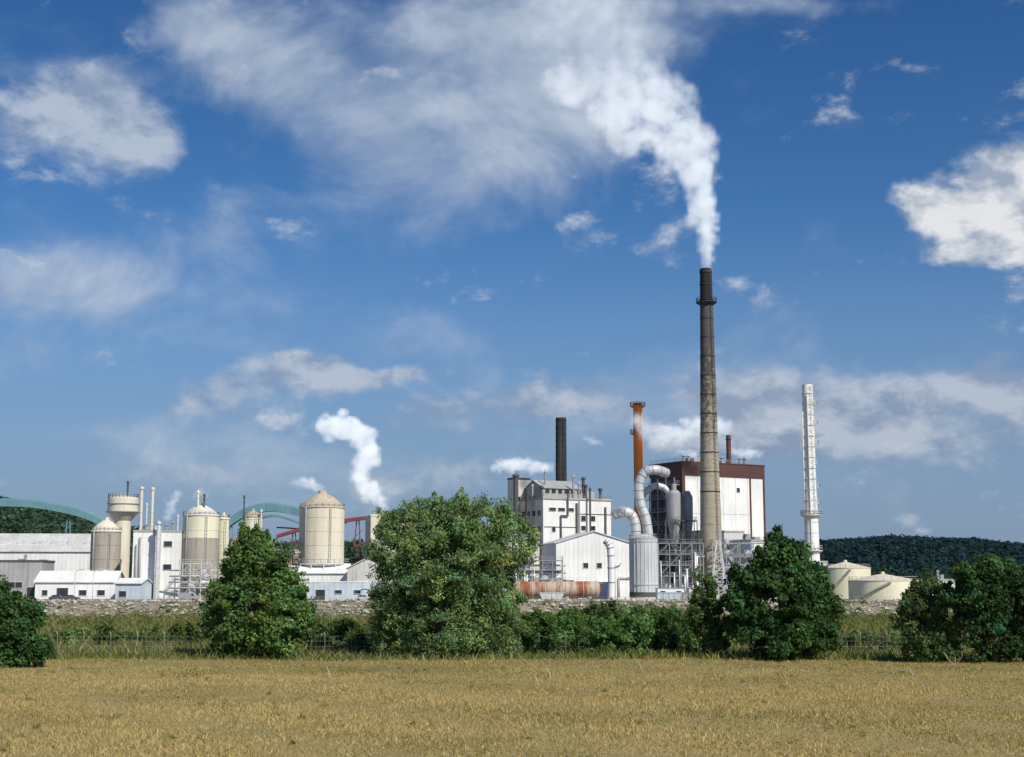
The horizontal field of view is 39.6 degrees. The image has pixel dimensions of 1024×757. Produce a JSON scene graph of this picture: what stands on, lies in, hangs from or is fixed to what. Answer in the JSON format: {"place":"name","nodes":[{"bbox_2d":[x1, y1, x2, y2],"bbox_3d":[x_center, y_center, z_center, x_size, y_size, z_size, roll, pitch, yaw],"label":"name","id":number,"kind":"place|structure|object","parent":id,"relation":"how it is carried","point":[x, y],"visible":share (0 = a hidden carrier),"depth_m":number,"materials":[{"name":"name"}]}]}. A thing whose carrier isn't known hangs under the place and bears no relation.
{"place":"outdoors","nodes":[
{"label":"outdoors","id":0,"kind":"place"},
{"bbox_2d":[0,498,103,533],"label":"teal conveyor bridge","id":1,"kind":"structure","parent":0,"point":[57,507],"depth_m":516.68,"materials":[{"name":"metal"}]},
{"bbox_2d":[0,496,364,577],"bbox_3d":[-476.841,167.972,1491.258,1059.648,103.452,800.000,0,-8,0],"label":"forested hill","id":2,"kind":"structure","parent":0,"point":[27,520],"depth_m":1270.51,"materials":[{"name":"green plant"}]},
{"bbox_2d":[229,502,299,537],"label":"teal conveyor bridge","id":3,"kind":"structure","parent":0,"point":[271,507],"depth_m":516.53,"materials":[{"name":"metal"}]},
{"bbox_2d":[262,514,298,523],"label":"teal conveyor bridge","id":4,"kind":"structure","parent":0,"point":[279,516],"depth_m":526.58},
{"bbox_2d":[0,598,1023,756],"bbox_3d":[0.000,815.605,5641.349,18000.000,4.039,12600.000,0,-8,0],"label":"ground","id":5,"kind":"structure","parent":0,"point":[891,604],"depth_m":89.34,"materials":[{"name":"plant"}]},
{"bbox_2d":[0,554,54,598],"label":"grey store","id":6,"kind":"structure","parent":5,"relation":"on","point":[21,574],"depth_m":401.15,"materials":[{"name":"metal"}]},
{"bbox_2d":[9,582,34,598],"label":"windows","id":7,"kind":"structure","parent":6,"relation":"in","point":[30,590],"depth_m":400.57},
{"bbox_2d":[0,574,56,667],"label":"hazel bush","id":8,"kind":"object","parent":5,"relation":"on","point":[22,641],"visible":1,"depth_m":135.24,"materials":[{"name":"green plant"}]},
{"bbox_2d":[0,533,90,570],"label":"warehouse","id":9,"kind":"structure","parent":5,"relation":"on","point":[67,552],"depth_m":430.44,"materials":[{"name":"white metal"}]},
{"bbox_2d":[48,595,65,599],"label":"parked car","id":10,"kind":"object","parent":5,"relation":"on","point":[54,597],"visible":0.88,"depth_m":355.04,"materials":[{"name":"blue paint"}]},
{"bbox_2d":[33,571,124,598],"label":"white shed","id":11,"kind":"structure","parent":5,"relation":"on","point":[48,584],"depth_m":392.57,"materials":[{"name":"paint"}]},
{"bbox_2d":[42,588,104,596],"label":"windows","id":12,"kind":"structure","parent":11,"relation":"in","point":[60,591],"depth_m":392.05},
{"bbox_2d":[90,517,121,570],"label":"cone roof silo","id":13,"kind":"object","parent":5,"relation":"on","point":[105,551],"visible":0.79,"depth_m":403.87,"materials":[{"name":"metal"}]},
{"bbox_2d":[37,621,206,645],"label":"bramble bush","id":14,"kind":"object","parent":5,"relation":"on","point":[105,629],"visible":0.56,"depth_m":183.87,"materials":[{"name":"green plant"}]},
{"bbox_2d":[106,493,138,577],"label":"water tower","id":15,"kind":"structure","parent":5,"relation":"on","point":[122,511],"depth_m":437.34,"materials":[{"name":"beige concrete"}]},
{"bbox_2d":[114,578,153,598],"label":"white shed","id":16,"kind":"structure","parent":5,"relation":"on","point":[133,588],"depth_m":383.73,"materials":[{"name":"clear metal"}]},
{"bbox_2d":[139,486,144,529],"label":"vent pipe","id":17,"kind":"object","parent":5,"relation":"on","point":[141,488],"visible":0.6,"depth_m":418.48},
{"bbox_2d":[150,487,154,529],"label":"vent pipe","id":18,"kind":"object","parent":5,"relation":"on","point":[152,507],"visible":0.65,"depth_m":416.49,"materials":[{"name":"white metal"}]},
{"bbox_2d":[132,521,182,598],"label":"white process tower","id":19,"kind":"structure","parent":5,"relation":"on","point":[144,554],"depth_m":395.73,"materials":[{"name":"clear metal"}]},
{"bbox_2d":[163,541,171,569],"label":"window","id":20,"kind":"structure","parent":19,"relation":"in","point":[166,543],"depth_m":396.29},
{"bbox_2d":[154,521,160,598],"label":"vent pipe","id":21,"kind":"object","parent":5,"relation":"on","point":[158,523],"visible":0.98,"depth_m":391.46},
{"bbox_2d":[179,593,198,599],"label":"parked car","id":22,"kind":"object","parent":5,"relation":"on","point":[192,596],"visible":0.76,"depth_m":355.02,"materials":[{"name":"grey paint"}]},
{"bbox_2d":[168,559,217,598],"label":"pipe rack","id":23,"kind":"object","parent":5,"relation":"on","point":[203,576],"visible":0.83,"depth_m":388.83,"materials":[{"name":"metal"}]},
{"bbox_2d":[180,502,219,598],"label":"tall storage silo","id":24,"kind":"object","parent":5,"relation":"on","point":[200,537],"visible":0.83,"depth_m":397.47,"materials":[{"name":"beige paint"}]},
{"bbox_2d":[218,512,229,579],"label":"slim silo","id":25,"kind":"object","parent":5,"relation":"on","point":[224,518],"visible":0.62,"depth_m":408.34,"materials":[{"name":"beige paint"}]},
{"bbox_2d":[245,509,262,593],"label":"cone roof silo","id":26,"kind":"object","parent":5,"relation":"on","point":[252,517],"visible":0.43,"depth_m":420.87,"materials":[{"name":"metal"}]},
{"bbox_2d":[195,520,319,658],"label":"maple tree","id":27,"kind":"object","parent":5,"relation":"on","point":[282,608],"visible":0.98,"depth_m":151.49,"materials":[{"name":"green plant"}]},
{"bbox_2d":[223,539,300,582],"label":"pipe rack","id":28,"kind":"object","parent":5,"relation":"on","point":[292,558],"visible":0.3,"depth_m":405.86,"materials":[{"name":"grey metal"}]},
{"bbox_2d":[228,544,298,572],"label":"brick workshop","id":29,"kind":"structure","parent":5,"relation":"on","point":[296,555],"depth_m":438.68,"materials":[{"name":"red brick"}]},
{"bbox_2d":[298,491,344,566],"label":"beige silo","id":30,"kind":"object","parent":5,"relation":"on","point":[321,523],"visible":0.77,"depth_m":407.51,"materials":[{"name":"metal"}]},
{"bbox_2d":[293,559,349,575],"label":"silo platform","id":31,"kind":"structure","parent":5,"relation":"on","point":[316,564],"depth_m":404.96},
{"bbox_2d":[298,564,350,597],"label":"white hall","id":32,"kind":"structure","parent":5,"relation":"on","point":[336,573],"depth_m":400.88,"materials":[{"name":"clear metal"}]},
{"bbox_2d":[305,615,384,652],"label":"bramble bush","id":33,"kind":"object","parent":5,"relation":"on","point":[339,630],"visible":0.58,"depth_m":170.27,"materials":[{"name":"green plant"}]},
{"bbox_2d":[308,581,389,599],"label":"pale blue store","id":34,"kind":"structure","parent":5,"relation":"on","point":[333,590],"depth_m":374.17,"materials":[{"name":"clear metal"}]},
{"bbox_2d":[316,590,360,599],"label":"windows","id":35,"kind":"structure","parent":34,"relation":"in","point":[319,593],"depth_m":373.92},
{"bbox_2d":[355,595,371,600],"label":"parked car","id":36,"kind":"object","parent":5,"relation":"on","point":[361,597],"visible":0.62,"depth_m":355.00,"materials":[{"name":"grey paint"}]},
{"bbox_2d":[345,558,395,591],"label":"white hall","id":37,"kind":"structure","parent":5,"relation":"on","point":[357,571],"depth_m":395.99,"materials":[{"name":"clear metal"}]},
{"bbox_2d":[365,516,404,557],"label":"walls","id":38,"kind":"structure","parent":5,"relation":"on","point":[370,523],"depth_m":453.81,"materials":[{"name":"beige concrete"}]},
{"bbox_2d":[276,516,365,563],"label":"red conveyor","id":39,"kind":"object","parent":38,"relation":"attached to","point":[356,519],"visible":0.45,"depth_m":476.67,"materials":[{"name":"metal"}]},
{"bbox_2d":[360,487,542,658],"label":"willow tree","id":40,"kind":"object","parent":5,"relation":"on","point":[424,568],"visible":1,"depth_m":154.34,"materials":[{"name":"green plant"}]},
{"bbox_2d":[3,631,969,655],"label":"wire fence","id":41,"kind":"object","parent":5,"relation":"on","point":[351,646],"visible":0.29,"depth_m":159.34,"materials":[{"name":"metal"}]},
{"bbox_2d":[31,596,977,643],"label":"scrub vegetation","id":42,"kind":"object","parent":5,"relation":"on","point":[188,616],"visible":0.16,"depth_m":276.45,"materials":[{"name":"green plant"}]},
{"bbox_2d":[32,598,978,617],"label":"embankment rubble","id":43,"kind":"object","parent":5,"relation":"on","point":[56,601],"visible":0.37,"depth_m":339.20,"materials":[{"name":"stone"}]},
{"bbox_2d":[0,659,1016,750],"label":"meadow weeds","id":44,"kind":"object","parent":5,"relation":"on","point":[412,723],"visible":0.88,"depth_m":93.38,"materials":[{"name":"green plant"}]},
{"bbox_2d":[0,601,1022,660],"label":"rough grass","id":45,"kind":"structure","parent":5,"relation":"on","point":[850,653],"depth_m":158.14,"materials":[{"name":"plant"}]},
{"bbox_2d":[507,470,530,539],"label":"lift tower","id":46,"kind":"structure","parent":5,"relation":"on","point":[523,483],"depth_m":453.03,"materials":[{"name":"grey metal"}]},
{"bbox_2d":[512,543,538,577],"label":"walls","id":47,"kind":"structure","parent":5,"relation":"on","point":[536,562],"depth_m":435.91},
{"bbox_2d":[508,556,565,598],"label":"pipe rack","id":48,"kind":"object","parent":5,"relation":"on","point":[544,574],"visible":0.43,"depth_m":393.30,"materials":[{"name":"metal"}]},
{"bbox_2d":[129,564,952,578],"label":"distant tree line","id":49,"kind":"object","parent":5,"relation":"on","point":[881,569],"visible":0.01,"depth_m":674.24,"materials":[{"name":"green plant"}]},
{"bbox_2d":[538,592,563,599],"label":"waste skip","id":50,"kind":"object","parent":5,"relation":"on","point":[550,595],"visible":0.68,"depth_m":356.77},
{"bbox_2d":[511,578,600,599],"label":"rusty horizontal tank","id":51,"kind":"object","parent":5,"relation":"on","point":[574,589],"visible":0.72,"depth_m":366.13,"materials":[{"name":"metal"}]},
{"bbox_2d":[555,417,566,480],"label":"black steel chimney","id":52,"kind":"object","parent":5,"relation":"on","point":[561,457],"visible":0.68,"depth_m":461.99,"materials":[{"name":"metal"}]},
{"bbox_2d":[529,499,610,542],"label":"walls","id":53,"kind":"structure","parent":5,"relation":"on","point":[551,518],"depth_m":442.68,"materials":[{"name":"metal"}]},
{"bbox_2d":[512,474,518,532],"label":"vent stack","id":54,"kind":"object","parent":53,"relation":"on","point":[515,491],"visible":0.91,"depth_m":447.75,"materials":[{"name":"grey metal"}]},
{"bbox_2d":[524,487,527,519],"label":"vent stack","id":55,"kind":"object","parent":53,"relation":"on","point":[525,489],"visible":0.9,"depth_m":444.74,"materials":[{"name":"metal"}]},
{"bbox_2d":[520,499,542,569],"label":"weathered side wall","id":56,"kind":"structure","parent":53,"relation":"attached to","point":[537,506],"depth_m":442.03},
{"bbox_2d":[522,510,540,547],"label":"side windows","id":57,"kind":"structure","parent":56,"relation":"attached to","point":[538,514],"depth_m":443.13,"materials":[{"name":"black glass"}]},
{"bbox_2d":[531,484,533,527],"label":"vent stack","id":58,"kind":"object","parent":53,"relation":"on","point":[532,491],"visible":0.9,"depth_m":445.07,"materials":[{"name":"metal"}]},
{"bbox_2d":[527,482,594,497],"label":"penthouse","id":59,"kind":"object","parent":53,"relation":"on","point":[536,489],"visible":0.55,"depth_m":447.10,"materials":[{"name":"white metal"}]},
{"bbox_2d":[545,489,580,493],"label":"penthouse windows","id":60,"kind":"structure","parent":59,"relation":"attached to","point":[559,491],"depth_m":445.63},
{"bbox_2d":[520,480,610,498],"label":"penthouse roof and railing","id":61,"kind":"structure","parent":59,"relation":"on","point":[560,484],"depth_m":448.06,"materials":[{"name":"metal"}]},
{"bbox_2d":[520,497,611,500],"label":"roof","id":62,"kind":"structure","parent":53,"relation":"on","point":[565,498],"depth_m":444.42,"materials":[{"name":"grey metal"}]},
{"bbox_2d":[539,477,602,498],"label":"roof vents","id":63,"kind":"object","parent":53,"relation":"on","point":[584,486],"visible":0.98,"depth_m":450.21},
{"bbox_2d":[549,507,595,531],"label":"window frames","id":64,"kind":"structure","parent":53,"relation":"attached to","point":[573,511],"depth_m":443.23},
{"bbox_2d":[549,508,594,531],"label":"window glass","id":65,"kind":"object","parent":64,"relation":"in","point":[583,518],"visible":1,"depth_m":444.40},
{"bbox_2d":[572,474,574,497],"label":"vent stack","id":66,"kind":"object","parent":53,"relation":"on","point":[573,494],"visible":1,"depth_m":445.50,"materials":[{"name":"metal"}]},
{"bbox_2d":[544,493,610,537],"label":"downpipes and bands","id":67,"kind":"object","parent":53,"relation":"attached to","point":[605,514],"visible":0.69,"depth_m":443.32,"materials":[{"name":"grey metal"}]},
{"bbox_2d":[577,482,579,531],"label":"vent stack","id":68,"kind":"object","parent":53,"relation":"on","point":[578,483],"visible":1,"depth_m":444.53,"materials":[{"name":"metal"}]},
{"bbox_2d":[588,487,591,531],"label":"vent stack","id":69,"kind":"object","parent":53,"relation":"on","point":[589,489],"visible":0.9,"depth_m":444.47,"materials":[{"name":"grey metal"}]},
{"bbox_2d":[540,531,629,598],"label":"white gabled hall","id":70,"kind":"structure","parent":5,"relation":"on","point":[584,555],"depth_m":407.16,"materials":[{"name":"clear metal"}]},
{"bbox_2d":[566,563,601,580],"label":"windows","id":71,"kind":"structure","parent":70,"relation":"in","point":[585,565],"depth_m":406.38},
{"bbox_2d":[499,602,691,654],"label":"hedgerow","id":72,"kind":"object","parent":5,"relation":"on","point":[639,633],"visible":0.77,"depth_m":159.21,"materials":[{"name":"green plant"}]},
{"bbox_2d":[533,597,662,628],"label":"elder bush","id":73,"kind":"object","parent":5,"relation":"on","point":[610,611],"visible":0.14,"depth_m":175.33,"materials":[{"name":"green plant"}]},
{"bbox_2d":[603,537,614,598],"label":"riser pipe","id":74,"kind":"object","parent":5,"relation":"on","point":[607,543],"visible":0.9,"depth_m":380.92,"materials":[{"name":"metal"}]},
{"bbox_2d":[630,401,645,533],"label":"orange chimney","id":75,"kind":"object","parent":5,"relation":"on","point":[637,407],"visible":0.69,"depth_m":452.67,"materials":[{"name":"paint"}]},
{"bbox_2d":[629,534,657,598],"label":"white vertical tank","id":76,"kind":"object","parent":5,"relation":"on","point":[643,566],"visible":0.94,"depth_m":386.58,"materials":[{"name":"grey metal"}]},
{"bbox_2d":[610,506,640,536],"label":"flue duct","id":77,"kind":"object","parent":76,"relation":"on","point":[630,514],"visible":0.89,"depth_m":421.12,"materials":[{"name":"metal"}]},
{"bbox_2d":[644,477,680,586],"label":"side platforms","id":78,"kind":"object","parent":5,"relation":"on","point":[657,512],"visible":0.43,"depth_m":458.76,"materials":[{"name":"metal"}]},
{"bbox_2d":[657,592,681,599],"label":"waste skip","id":79,"kind":"object","parent":5,"relation":"on","point":[669,595],"visible":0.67,"depth_m":359.73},
{"bbox_2d":[655,588,684,599],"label":"site cabin","id":80,"kind":"object","parent":5,"relation":"on","point":[669,590],"visible":0.44,"depth_m":368.28,"materials":[{"name":"metal"}]},
{"bbox_2d":[663,483,697,586],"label":"cyclone separator","id":81,"kind":"object","parent":5,"relation":"on","point":[676,501],"visible":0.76,"depth_m":429.57,"materials":[{"name":"metal"}]},
{"bbox_2d":[644,482,669,497],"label":"flue duct","id":82,"kind":"object","parent":81,"relation":"attached to","point":[648,489],"visible":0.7,"depth_m":434.78,"materials":[{"name":"metal"}]},
{"bbox_2d":[658,539,704,591],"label":"process steel structure","id":83,"kind":"object","parent":5,"relation":"on","point":[681,581],"visible":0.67,"depth_m":411.61,"materials":[{"name":"metal"}]},
{"bbox_2d":[675,592,693,599],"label":"waste skip","id":84,"kind":"object","parent":5,"relation":"on","point":[684,595],"visible":0.57,"depth_m":360.61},
{"bbox_2d":[674,565,730,656],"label":"field maple tree","id":85,"kind":"object","parent":5,"relation":"on","point":[710,630],"visible":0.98,"depth_m":153.12,"materials":[{"name":"green plant"}]},
{"bbox_2d":[686,588,719,599],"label":"site cabin","id":86,"kind":"object","parent":5,"relation":"on","point":[689,590],"visible":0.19,"depth_m":371.41,"materials":[{"name":"white metal"}]},
{"bbox_2d":[650,475,763,586],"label":"walls","id":87,"kind":"structure","parent":5,"relation":"on","point":[732,517],"depth_m":464.85,"materials":[{"name":"metal"}]},
{"bbox_2d":[651,476,680,583],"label":"shaded cladding","id":88,"kind":"structure","parent":87,"relation":"attached to","point":[662,506],"depth_m":462.33,"materials":[{"name":"grey metal"}]},
{"bbox_2d":[685,478,749,533],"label":"cladding joints","id":89,"kind":"object","parent":87,"relation":"attached to","point":[748,514],"visible":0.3,"depth_m":464.73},
{"bbox_2d":[725,435,731,462],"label":"rusty steel stack","id":90,"kind":"object","parent":87,"relation":"on","point":[728,448],"visible":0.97,"depth_m":470.89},
{"bbox_2d":[648,461,765,573],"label":"brown fascia and posts","id":91,"kind":"structure","parent":5,"relation":"on","point":[682,469],"depth_m":464.82,"materials":[{"name":"metal"}]},
{"bbox_2d":[650,454,763,464],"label":"roof plant","id":92,"kind":"object","parent":91,"relation":"on","point":[696,459],"visible":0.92,"depth_m":464.73,"materials":[{"name":"metal"}]},
{"bbox_2d":[696,268,722,596],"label":"factory chimney","id":93,"kind":"object","parent":5,"relation":"on","point":[710,516],"visible":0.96,"depth_m":424.75,"materials":[{"name":"concrete"}]},
{"bbox_2d":[682,532,743,589],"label":"walls","id":94,"kind":"structure","parent":5,"relation":"on","point":[726,537],"depth_m":438.01,"materials":[{"name":"metal"}]},
{"bbox_2d":[681,530,744,532],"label":"roof and parapet","id":95,"kind":"structure","parent":94,"relation":"on","point":[723,531],"depth_m":438.15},
{"bbox_2d":[712,540,728,598],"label":"lattice mast","id":96,"kind":"object","parent":5,"relation":"on","point":[721,559],"visible":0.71,"depth_m":395.86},
{"bbox_2d":[709,539,766,595],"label":"steel pipe bridge","id":97,"kind":"structure","parent":5,"relation":"on","point":[729,555],"depth_m":418.73,"materials":[{"name":"metal"}]},
{"bbox_2d":[729,542,764,577],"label":"walls","id":98,"kind":"structure","parent":5,"relation":"on","point":[744,546],"depth_m":429.30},
{"bbox_2d":[729,540,763,541],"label":"roof and parapet","id":99,"kind":"structure","parent":98,"relation":"on","point":[746,541],"depth_m":428.87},
{"bbox_2d":[742,534,760,539],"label":"roof vents","id":100,"kind":"object","parent":99,"relation":"on","point":[746,536],"visible":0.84,"depth_m":430.91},
{"bbox_2d":[718,524,847,660],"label":"chestnut tree","id":101,"kind":"object","parent":5,"relation":"on","point":[798,623],"visible":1,"depth_m":148.54,"materials":[{"name":"green plant"}]},
{"bbox_2d":[800,384,822,561],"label":"white steel chimney","id":102,"kind":"object","parent":5,"relation":"on","point":[811,515],"visible":0.83,"depth_m":408.71,"materials":[{"name":"paint"}]},
{"bbox_2d":[823,560,870,598],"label":"storage tank","id":103,"kind":"object","parent":5,"relation":"on","point":[841,573],"visible":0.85,"depth_m":397.99,"materials":[{"name":"metal"}]},
{"bbox_2d":[829,628,904,649],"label":"bramble bush","id":104,"kind":"object","parent":5,"relation":"on","point":[869,637],"visible":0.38,"depth_m":170.93,"materials":[{"name":"green plant"}]},
{"bbox_2d":[848,572,918,599],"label":"storage tank","id":105,"kind":"object","parent":5,"relation":"on","point":[882,585],"visible":0.89,"depth_m":372.35,"materials":[{"name":"metal"}]},
{"bbox_2d":[888,568,966,662],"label":"hawthorn tree","id":106,"kind":"object","parent":5,"relation":"on","point":[933,632],"visible":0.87,"depth_m":145.12,"materials":[{"name":"green plant"}]},
{"bbox_2d":[934,552,1023,663],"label":"oak tree","id":107,"kind":"object","parent":5,"relation":"on","point":[993,594],"visible":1,"depth_m":142.73,"materials":[{"name":"green plant"}]},
{"bbox_2d":[0,0,1023,542],"label":"sky","id":108,"kind":"structure","parent":0,"point":[368,254],"materials":[{"name":"blue"}]},
{"bbox_2d":[633,465,669,535],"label":"flue duct","id":109,"kind":"object","parent":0,"point":[644,473],"visible":0.88,"depth_m":426.44,"materials":[{"name":"metal"}]},
{"bbox_2d":[796,533,1023,578],"bbox_3d":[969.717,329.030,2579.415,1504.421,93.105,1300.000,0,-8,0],"label":"distant forested hill","id":110,"kind":"structure","parent":0,"point":[907,554],"depth_m":2164.00,"materials":[{"name":"green plant"}]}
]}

